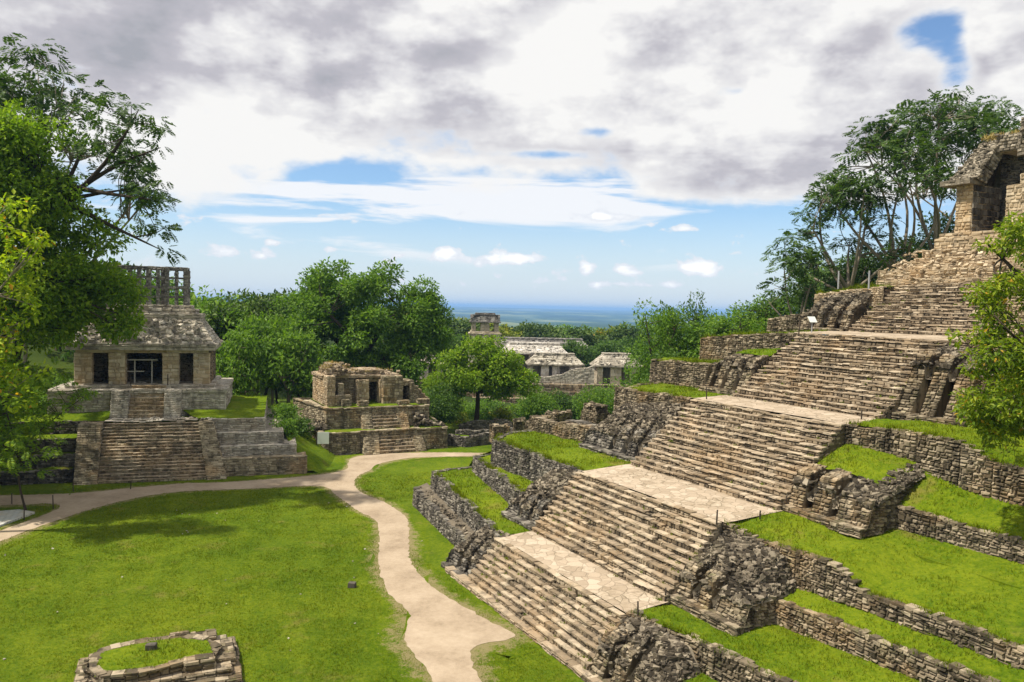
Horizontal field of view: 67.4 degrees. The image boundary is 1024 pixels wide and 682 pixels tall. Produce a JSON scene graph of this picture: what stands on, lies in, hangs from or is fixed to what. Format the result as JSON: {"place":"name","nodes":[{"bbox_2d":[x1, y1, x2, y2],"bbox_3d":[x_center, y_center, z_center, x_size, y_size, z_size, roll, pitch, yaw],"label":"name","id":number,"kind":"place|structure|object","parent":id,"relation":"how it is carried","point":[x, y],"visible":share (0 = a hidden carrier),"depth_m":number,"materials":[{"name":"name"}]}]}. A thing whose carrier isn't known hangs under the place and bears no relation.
{"place":"outdoors","nodes":[
{"label":"outdoors","id":0,"kind":"place"},
{"bbox_2d":[0,452,514,681],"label":"path","id":1,"kind":"structure","parent":0,"point":[444,635],"depth_m":52.29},
{"bbox_2d":[409,355,443,380],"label":"palace hall","id":2,"kind":"structure","parent":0,"point":[427,372],"depth_m":177.59,"materials":[{"name":"stone"}]},
{"bbox_2d":[455,434,490,465],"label":"grass bank","id":3,"kind":"structure","parent":0,"point":[482,454],"depth_m":73.21,"materials":[{"name":"green plant"}]},
{"bbox_2d":[468,312,501,365],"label":"palace tower","id":4,"kind":"structure","parent":0,"point":[484,320],"depth_m":175.09,"materials":[{"name":"stone"}]},
{"bbox_2d":[0,282,1023,681],"bbox_3d":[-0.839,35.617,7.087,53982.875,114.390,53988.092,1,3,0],"label":"ground","id":5,"kind":"structure","parent":0,"point":[440,545],"depth_m":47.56,"materials":[{"name":"green plant"}]},
{"bbox_2d":[0,509,34,526],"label":"paved slab","id":6,"kind":"structure","parent":5,"relation":"on","point":[8,516],"depth_m":58.94,"materials":[{"name":"stone"}]},
{"bbox_2d":[0,189,55,413],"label":"yellow tree","id":7,"kind":"object","parent":5,"relation":"on","point":[35,243],"visible":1,"depth_m":52.72,"materials":[{"name":"green plant"}]},
{"bbox_2d":[4,261,53,370],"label":"forest tree","id":8,"kind":"object","parent":5,"relation":"on","point":[25,356],"visible":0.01,"depth_m":113.40,"materials":[{"name":"green plant"}]},
{"bbox_2d":[0,356,102,510],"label":"sapling","id":9,"kind":"object","parent":5,"relation":"on","point":[19,444],"visible":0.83,"depth_m":58.85,"materials":[{"name":"green plant"}]},
{"bbox_2d":[0,97,154,447],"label":"broad tree","id":10,"kind":"object","parent":5,"relation":"on","point":[76,291],"visible":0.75,"depth_m":61.14,"materials":[{"name":"green plant"}]},
{"bbox_2d":[0,32,181,355],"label":"feathery tree","id":11,"kind":"object","parent":5,"relation":"on","point":[8,91],"visible":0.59,"depth_m":67.62,"materials":[{"name":"green plant"}]},
{"bbox_2d":[46,253,136,361],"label":"forest tree","id":12,"kind":"object","parent":5,"relation":"on","point":[68,353],"visible":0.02,"depth_m":108.13,"materials":[{"name":"green plant"}]},
{"bbox_2d":[0,92,185,467],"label":"feathery tree","id":13,"kind":"object","parent":5,"relation":"on","point":[142,193],"visible":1,"depth_m":61.24,"materials":[{"name":"green plant"}]},
{"bbox_2d":[111,257,160,303],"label":"forest tree","id":14,"kind":"object","parent":5,"relation":"on","point":[134,271],"visible":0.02,"depth_m":126.61,"materials":[{"name":"green plant"}]},
{"bbox_2d":[74,629,243,681],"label":"altar platform","id":15,"kind":"structure","parent":5,"relation":"on","point":[221,663],"depth_m":34.16,"materials":[{"name":"stone"}]},
{"bbox_2d":[145,642,156,650],"bbox_3d":[-16.424,13.931,34.959,0.476,0.357,0.316,1,3,-8],"label":"stone stub","id":16,"kind":"object","parent":15,"relation":"on","point":[150,646],"visible":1,"depth_m":34.83,"materials":[{"name":"grey stone"}]},
{"bbox_2d":[0,394,334,485],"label":"stepped pyramid","id":17,"kind":"object","parent":5,"relation":"on","point":[239,436],"visible":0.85,"depth_m":74.39,"materials":[{"name":"stone"}]},
{"bbox_2d":[21,390,53,414],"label":"leafy bush","id":18,"kind":"object","parent":17,"relation":"on","point":[41,396],"visible":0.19,"depth_m":76.16,"materials":[{"name":"green plant"}]},
{"bbox_2d":[31,373,73,397],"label":"leafy bush","id":19,"kind":"object","parent":17,"relation":"on","point":[53,384],"visible":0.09,"depth_m":81.15,"materials":[{"name":"green plant"}]},
{"bbox_2d":[46,265,233,418],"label":"temple","id":20,"kind":"structure","parent":17,"relation":"on","point":[178,344],"depth_m":80.19,"materials":[{"name":"stone"}]},
{"bbox_2d":[268,417,299,437],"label":"leafy bush","id":21,"kind":"object","parent":17,"relation":"on","point":[289,431],"visible":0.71,"depth_m":81.31,"materials":[{"name":"green plant"}]},
{"bbox_2d":[267,399,303,423],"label":"leafy bush","id":22,"kind":"object","parent":17,"relation":"on","point":[281,409],"visible":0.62,"depth_m":87.09,"materials":[{"name":"green plant"}]},
{"bbox_2d":[278,409,314,438],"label":"leafy bush","id":23,"kind":"object","parent":17,"relation":"on","point":[302,425],"visible":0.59,"depth_m":84.66,"materials":[{"name":"green plant"}]},
{"bbox_2d":[135,271,218,307],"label":"forest tree","id":24,"kind":"object","parent":5,"relation":"on","point":[172,283],"visible":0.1,"depth_m":123.72,"materials":[{"name":"green plant"}]},
{"bbox_2d":[169,288,239,313],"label":"forest tree","id":25,"kind":"object","parent":5,"relation":"on","point":[199,305],"visible":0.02,"depth_m":118.39,"materials":[{"name":"green plant"}]},
{"bbox_2d":[190,294,268,351],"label":"forest tree","id":26,"kind":"object","parent":5,"relation":"on","point":[233,321],"visible":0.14,"depth_m":109.17,"materials":[{"name":"green plant"}]},
{"bbox_2d":[199,289,283,338],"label":"forest tree","id":27,"kind":"object","parent":5,"relation":"on","point":[217,328],"visible":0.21,"depth_m":110.99,"materials":[{"name":"green plant"}]},
{"bbox_2d":[216,325,271,395],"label":"forest tree","id":28,"kind":"object","parent":5,"relation":"on","point":[236,362],"visible":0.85,"depth_m":94.89,"materials":[{"name":"green plant"}]},
{"bbox_2d":[226,316,263,394],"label":"forest tree","id":29,"kind":"object","parent":5,"relation":"on","point":[239,328],"visible":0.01,"depth_m":105.52,"materials":[{"name":"green plant"}]},
{"bbox_2d":[230,319,298,394],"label":"forest tree","id":30,"kind":"object","parent":5,"relation":"on","point":[266,390],"depth_m":105.18,"materials":[{"name":"green plant"}]},
{"bbox_2d":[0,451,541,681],"bbox_3d":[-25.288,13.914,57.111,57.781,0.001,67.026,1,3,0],"label":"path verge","id":31,"kind":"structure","parent":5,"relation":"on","point":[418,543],"depth_m":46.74,"materials":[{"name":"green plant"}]},
{"bbox_2d":[243,310,300,407],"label":"forest tree","id":32,"kind":"object","parent":5,"relation":"on","point":[269,329],"visible":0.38,"depth_m":100.17,"materials":[{"name":"green plant"}]},
{"bbox_2d":[256,289,290,321],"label":"forest tree","id":33,"kind":"object","parent":5,"relation":"on","point":[274,297],"visible":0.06,"depth_m":143.00,"materials":[{"name":"green plant"}]},
{"bbox_2d":[253,329,322,401],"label":"forest tree","id":34,"kind":"object","parent":5,"relation":"on","point":[282,385],"visible":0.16,"depth_m":100.14,"materials":[{"name":"green plant"}]},
{"bbox_2d":[255,287,324,322],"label":"forest tree","id":35,"kind":"object","parent":5,"relation":"on","point":[284,292],"visible":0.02,"depth_m":147.69,"materials":[{"name":"green plant"}]},
{"bbox_2d":[258,327,326,405],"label":"forest tree","id":36,"kind":"object","parent":5,"relation":"on","point":[282,358],"visible":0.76,"depth_m":97.73,"materials":[{"name":"green plant"}]},
{"bbox_2d":[280,349,334,397],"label":"forest tree","id":37,"kind":"object","parent":5,"relation":"on","point":[318,354],"visible":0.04,"depth_m":106.10,"materials":[{"name":"green plant"}]},
{"bbox_2d":[316,432,329,452],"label":"notice board","id":38,"kind":"object","parent":5,"relation":"on","point":[322,438],"visible":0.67,"depth_m":84.82,"materials":[{"name":"white wood"}]},
{"bbox_2d":[267,256,455,390],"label":"broad tree","id":39,"kind":"object","parent":5,"relation":"on","point":[413,341],"visible":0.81,"depth_m":112.69,"materials":[{"name":"green plant"}]},
{"bbox_2d":[293,397,447,454],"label":"stepped platform","id":40,"kind":"structure","parent":5,"relation":"on","point":[373,427],"depth_m":89.22,"materials":[{"name":"stone"}]},
{"bbox_2d":[311,361,429,406],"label":"ruined temple","id":41,"kind":"structure","parent":40,"relation":"on","point":[337,384],"depth_m":92.71,"materials":[{"name":"stone"}]},
{"bbox_2d":[418,369,451,390],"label":"leafy bush","id":42,"kind":"object","parent":5,"relation":"on","point":[430,380],"visible":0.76,"depth_m":106.95,"materials":[{"name":"green plant"}]},
{"bbox_2d":[422,381,464,423],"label":"leafy bush","id":43,"kind":"object","parent":5,"relation":"on","point":[442,408],"visible":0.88,"depth_m":101.73,"materials":[{"name":"green plant"}]},
{"bbox_2d":[442,331,468,357],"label":"forest tree","id":44,"kind":"object","parent":5,"relation":"on","point":[458,340],"visible":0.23,"depth_m":212.65,"materials":[{"name":"green plant"}]},
{"bbox_2d":[445,317,470,361],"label":"forest tree","id":45,"kind":"object","parent":5,"relation":"on","point":[456,328],"visible":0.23,"depth_m":225.18,"materials":[{"name":"green plant"}]},
{"bbox_2d":[447,407,471,424],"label":"leafy bush","id":46,"kind":"object","parent":5,"relation":"on","point":[464,415],"visible":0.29,"depth_m":111.72,"materials":[{"name":"green plant"}]},
{"bbox_2d":[447,432,490,446],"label":"ruined wall","id":47,"kind":"structure","parent":5,"relation":"on","point":[479,439],"depth_m":93.48,"materials":[{"name":"stone"}]},
{"bbox_2d":[455,429,489,434],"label":"ruined wall","id":48,"kind":"structure","parent":5,"relation":"on","point":[466,432],"depth_m":98.29,"materials":[{"name":"stone"}]},
{"bbox_2d":[460,402,489,419],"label":"shrub","id":49,"kind":"object","parent":5,"relation":"on","point":[471,413],"visible":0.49,"depth_m":126.66,"materials":[{"name":"green plant"}]},
{"bbox_2d":[457,418,512,429],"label":"ruined wall","id":50,"kind":"structure","parent":5,"relation":"on","point":[477,424],"depth_m":105.03,"materials":[{"name":"stone"}]},
{"bbox_2d":[466,395,504,417],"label":"shrub","id":51,"kind":"object","parent":5,"relation":"on","point":[486,403],"visible":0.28,"depth_m":140.63,"materials":[{"name":"green plant"}]},
{"bbox_2d":[431,332,543,419],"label":"spreading tree","id":52,"kind":"object","parent":5,"relation":"on","point":[499,374],"visible":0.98,"depth_m":106.03,"materials":[{"name":"green plant"}]},
{"bbox_2d":[480,403,502,419],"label":"shrub","id":53,"kind":"object","parent":5,"relation":"on","point":[489,417],"visible":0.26,"depth_m":127.38,"materials":[{"name":"green plant"}]},
{"bbox_2d":[467,323,521,339],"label":"forest tree","id":54,"kind":"object","parent":5,"relation":"on","point":[507,332],"visible":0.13,"depth_m":224.69,"materials":[{"name":"green plant"}]},
{"bbox_2d":[489,423,509,442],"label":"stone block","id":55,"kind":"structure","parent":5,"relation":"on","point":[497,428],"depth_m":90.09,"materials":[{"name":"beige stone"}]},
{"bbox_2d":[488,405,515,421],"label":"leafy bush","id":56,"kind":"object","parent":5,"relation":"on","point":[500,413],"visible":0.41,"depth_m":111.95,"materials":[{"name":"green plant"}]},
{"bbox_2d":[495,403,529,420],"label":"leafy bush","id":57,"kind":"object","parent":5,"relation":"on","point":[517,414],"visible":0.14,"depth_m":121.79,"materials":[{"name":"green plant"}]},
{"bbox_2d":[415,366,628,403],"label":"palace platform","id":58,"kind":"structure","parent":5,"relation":"on","point":[571,389],"depth_m":176.19,"materials":[{"name":"stone"}]},
{"bbox_2d":[504,341,566,370],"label":"palace hall","id":59,"kind":"structure","parent":58,"relation":"on","point":[527,350],"depth_m":190.45,"materials":[{"name":"stone"}]},
{"bbox_2d":[501,337,587,367],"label":"palace hall","id":60,"kind":"structure","parent":58,"relation":"on","point":[537,339],"depth_m":206.69,"materials":[{"name":"stone"}]},
{"bbox_2d":[525,352,584,376],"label":"palace hall","id":61,"kind":"structure","parent":58,"relation":"on","point":[545,364],"depth_m":181.86,"materials":[{"name":"stone"}]},
{"bbox_2d":[533,365,593,383],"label":"ruined wall","id":62,"kind":"structure","parent":58,"relation":"on","point":[579,375],"depth_m":177.91,"materials":[{"name":"stone"}]},
{"bbox_2d":[589,352,640,383],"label":"palace hall","id":63,"kind":"structure","parent":58,"relation":"on","point":[607,365],"depth_m":180.16,"materials":[{"name":"stone"}]},
{"bbox_2d":[509,322,540,336],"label":"forest tree","id":64,"kind":"object","parent":5,"relation":"on","point":[527,331],"visible":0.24,"depth_m":261.74,"materials":[{"name":"green plant"}]},
{"bbox_2d":[517,320,551,331],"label":"forest tree","id":65,"kind":"object","parent":5,"relation":"on","point":[540,325],"visible":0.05,"depth_m":285.78,"materials":[{"name":"green plant"}]},
{"bbox_2d":[513,384,563,417],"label":"leafy bush","id":66,"kind":"object","parent":5,"relation":"on","point":[539,404],"visible":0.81,"depth_m":117.04,"materials":[{"name":"green plant"}]},
{"bbox_2d":[531,322,559,337],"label":"forest tree","id":67,"kind":"object","parent":5,"relation":"on","point":[544,333],"visible":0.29,"depth_m":267.28,"materials":[{"name":"green plant"}]},
{"bbox_2d":[546,387,591,419],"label":"leafy bush","id":68,"kind":"object","parent":5,"relation":"on","point":[565,401],"visible":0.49,"depth_m":121.05,"materials":[{"name":"green plant"}]},
{"bbox_2d":[552,324,606,346],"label":"forest tree","id":69,"kind":"object","parent":5,"relation":"on","point":[587,336],"visible":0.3,"depth_m":229.47,"materials":[{"name":"green plant"}]},
{"bbox_2d":[560,337,600,367],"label":"forest tree","id":70,"kind":"object","parent":5,"relation":"on","point":[573,346],"visible":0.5,"depth_m":201.91,"materials":[{"name":"green plant"}]},
{"bbox_2d":[571,383,614,418],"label":"leafy bush","id":71,"kind":"object","parent":5,"relation":"on","point":[601,397],"visible":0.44,"depth_m":117.79,"materials":[{"name":"green plant"}]},
{"bbox_2d":[593,324,615,341],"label":"forest tree","id":72,"kind":"object","parent":5,"relation":"on","point":[601,330],"visible":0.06,"depth_m":256.73,"materials":[{"name":"green plant"}]},
{"bbox_2d":[587,337,631,366],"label":"forest tree","id":73,"kind":"object","parent":5,"relation":"on","point":[608,346],"visible":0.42,"depth_m":206.36,"materials":[{"name":"green plant"}]},
{"bbox_2d":[598,321,649,356],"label":"forest tree","id":74,"kind":"object","parent":5,"relation":"on","point":[621,331],"visible":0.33,"depth_m":240.58,"materials":[{"name":"green plant"}]},
{"bbox_2d":[599,366,649,400],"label":"forest tree","id":75,"kind":"object","parent":5,"relation":"on","point":[632,381],"visible":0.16,"depth_m":87.57,"materials":[{"name":"green plant"}]},
{"bbox_2d":[613,333,649,364],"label":"forest tree","id":76,"kind":"object","parent":5,"relation":"on","point":[629,343],"visible":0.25,"depth_m":211.87,"materials":[{"name":"green plant"}]},
{"bbox_2d":[622,298,691,384],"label":"forest tree","id":77,"kind":"object","parent":5,"relation":"on","point":[662,335],"visible":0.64,"depth_m":87.65,"materials":[{"name":"green plant"}]},
{"bbox_2d":[629,346,685,384],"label":"forest tree","id":78,"kind":"object","parent":5,"relation":"on","point":[646,379],"visible":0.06,"depth_m":79.67,"materials":[{"name":"green plant"}]},
{"bbox_2d":[632,300,688,384],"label":"forest tree","id":79,"kind":"object","parent":5,"relation":"on","point":[656,310],"visible":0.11,"depth_m":95.75,"materials":[{"name":"green plant"}]},
{"bbox_2d":[660,291,715,357],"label":"forest tree","id":80,"kind":"object","parent":5,"relation":"on","point":[694,311],"visible":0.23,"depth_m":90.43,"materials":[{"name":"green plant"}]},
{"bbox_2d":[669,308,764,358],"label":"forest tree","id":81,"kind":"object","parent":5,"relation":"on","point":[711,325],"visible":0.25,"depth_m":85.89,"materials":[{"name":"green plant"}]},
{"bbox_2d":[681,306,752,355],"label":"forest tree","id":82,"kind":"object","parent":5,"relation":"on","point":[729,319],"visible":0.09,"depth_m":90.03,"materials":[{"name":"green plant"}]},
{"bbox_2d":[412,246,1023,681],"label":"stepped pyramid","id":83,"kind":"object","parent":5,"relation":"on","point":[728,578],"visible":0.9,"depth_m":41.42,"materials":[{"name":"stone"}]},
{"bbox_2d":[529,415,554,433],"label":"wall stub","id":84,"kind":"object","parent":83,"relation":"on","point":[537,423],"depth_m":66.08,"materials":[{"name":"stone"}]},
{"bbox_2d":[545,421,581,439],"bbox_3d":[4.392,7.487,63.666,1.173,1.697,4.697,0,3,-34],"label":"wall stub","id":85,"kind":"object","parent":83,"relation":"on","point":[564,430],"depth_m":63.01,"materials":[{"name":"stone"}]},
{"bbox_2d":[565,419,597,425],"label":"ruined wall","id":86,"kind":"structure","parent":83,"relation":"on","point":[581,422],"depth_m":66.98,"materials":[{"name":"stone"}]},
{"bbox_2d":[573,424,593,441],"bbox_3d":[6.192,7.590,61.003,1.105,1.808,3.459,0,3,-30],"label":"wall stub","id":87,"kind":"object","parent":83,"relation":"on","point":[583,429],"depth_m":61.18,"materials":[{"name":"stone"}]},
{"bbox_2d":[581,401,609,423],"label":"ruined pier","id":88,"kind":"structure","parent":83,"relation":"on","point":[594,413],"depth_m":70.00,"materials":[{"name":"stone"}]},
{"bbox_2d":[760,170,933,289],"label":"feathery tree","id":89,"kind":"object","parent":83,"relation":"on","point":[830,211],"visible":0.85,"depth_m":76.11,"materials":[{"name":"green plant"}]},
{"bbox_2d":[934,117,1023,248],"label":"ruined temple","id":90,"kind":"structure","parent":83,"relation":"on","point":[986,180],"depth_m":61.97,"materials":[{"name":"stone"}]},
{"bbox_2d":[944,210,1023,464],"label":"overhanging tree","id":91,"kind":"object","parent":83,"relation":"on","point":[999,425],"visible":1,"depth_m":32.28,"materials":[{"name":"green plant"}]},
{"bbox_2d":[740,316,773,332],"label":"forest tree","id":92,"kind":"object","parent":5,"relation":"on","point":[763,328],"visible":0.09,"depth_m":77.91,"materials":[{"name":"green plant"}]},
{"bbox_2d":[718,292,795,335],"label":"forest tree","id":93,"kind":"object","parent":5,"relation":"on","point":[754,308],"visible":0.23,"depth_m":89.49,"materials":[{"name":"green plant"}]},
{"bbox_2d":[733,296,789,327],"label":"forest tree","id":94,"kind":"object","parent":5,"relation":"on","point":[756,313],"visible":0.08,"depth_m":89.80,"materials":[{"name":"green plant"}]},
{"bbox_2d":[759,295,811,317],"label":"forest tree","id":95,"kind":"object","parent":5,"relation":"on","point":[787,309],"visible":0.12,"depth_m":87.89,"materials":[{"name":"green plant"}]},
{"bbox_2d":[772,265,811,312],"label":"forest tree","id":96,"kind":"object","parent":5,"relation":"on","point":[791,292],"visible":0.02,"depth_m":90.31,"materials":[{"name":"green plant"}]},
{"bbox_2d":[756,236,839,315],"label":"feathery tree","id":97,"kind":"object","parent":5,"relation":"on","point":[808,254],"visible":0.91,"depth_m":74.91,"materials":[{"name":"green plant"}]},
{"bbox_2d":[784,265,867,335],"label":"forest tree","id":98,"kind":"object","parent":5,"relation":"on","point":[829,280],"visible":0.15,"depth_m":81.32,"materials":[{"name":"green plant"}]},
{"bbox_2d":[795,252,872,301],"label":"forest tree","id":99,"kind":"object","parent":5,"relation":"on","point":[841,260],"visible":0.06,"depth_m":85.36,"materials":[{"name":"green plant"}]},
{"bbox_2d":[836,251,898,286],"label":"forest tree","id":100,"kind":"object","parent":5,"relation":"on","point":[874,278],"visible":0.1,"depth_m":84.57,"materials":[{"name":"green plant"}]},
{"bbox_2d":[801,102,962,269],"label":"feathery tree","id":101,"kind":"object","parent":5,"relation":"on","point":[896,150],"visible":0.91,"depth_m":74.38,"materials":[{"name":"green plant"}]},
{"bbox_2d":[860,232,941,280],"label":"forest tree","id":102,"kind":"object","parent":5,"relation":"on","point":[919,244],"visible":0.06,"depth_m":81.53,"materials":[{"name":"green plant"}]},
{"bbox_2d":[907,210,955,253],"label":"forest tree","id":103,"kind":"object","parent":5,"relation":"on","point":[943,220],"visible":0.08,"depth_m":86.95,"materials":[{"name":"green plant"}]},
{"bbox_2d":[856,85,1014,249],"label":"feathery tree","id":104,"kind":"object","parent":5,"relation":"on","point":[941,116],"visible":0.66,"depth_m":76.65,"materials":[{"name":"green plant"}]},
{"bbox_2d":[898,95,1023,223],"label":"feathery tree","id":105,"kind":"object","parent":5,"relation":"on","point":[1013,125],"visible":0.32,"depth_m":81.29,"materials":[{"name":"green plant"}]},
{"bbox_2d":[0,0,1023,312],"label":"sky","id":106,"kind":"structure","parent":0,"point":[544,154],"materials":[{"name":"white"}]},
{"bbox_2d":[512,416,525,431],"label":"stone block","id":107,"kind":"structure","parent":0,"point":[518,424],"depth_m":79.38,"materials":[{"name":"beige stone"}]},
{"bbox_2d":[545,409,571,421],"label":"stone block","id":108,"kind":"structure","parent":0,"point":[558,415],"depth_m":83.87,"materials":[{"name":"beige stone"}]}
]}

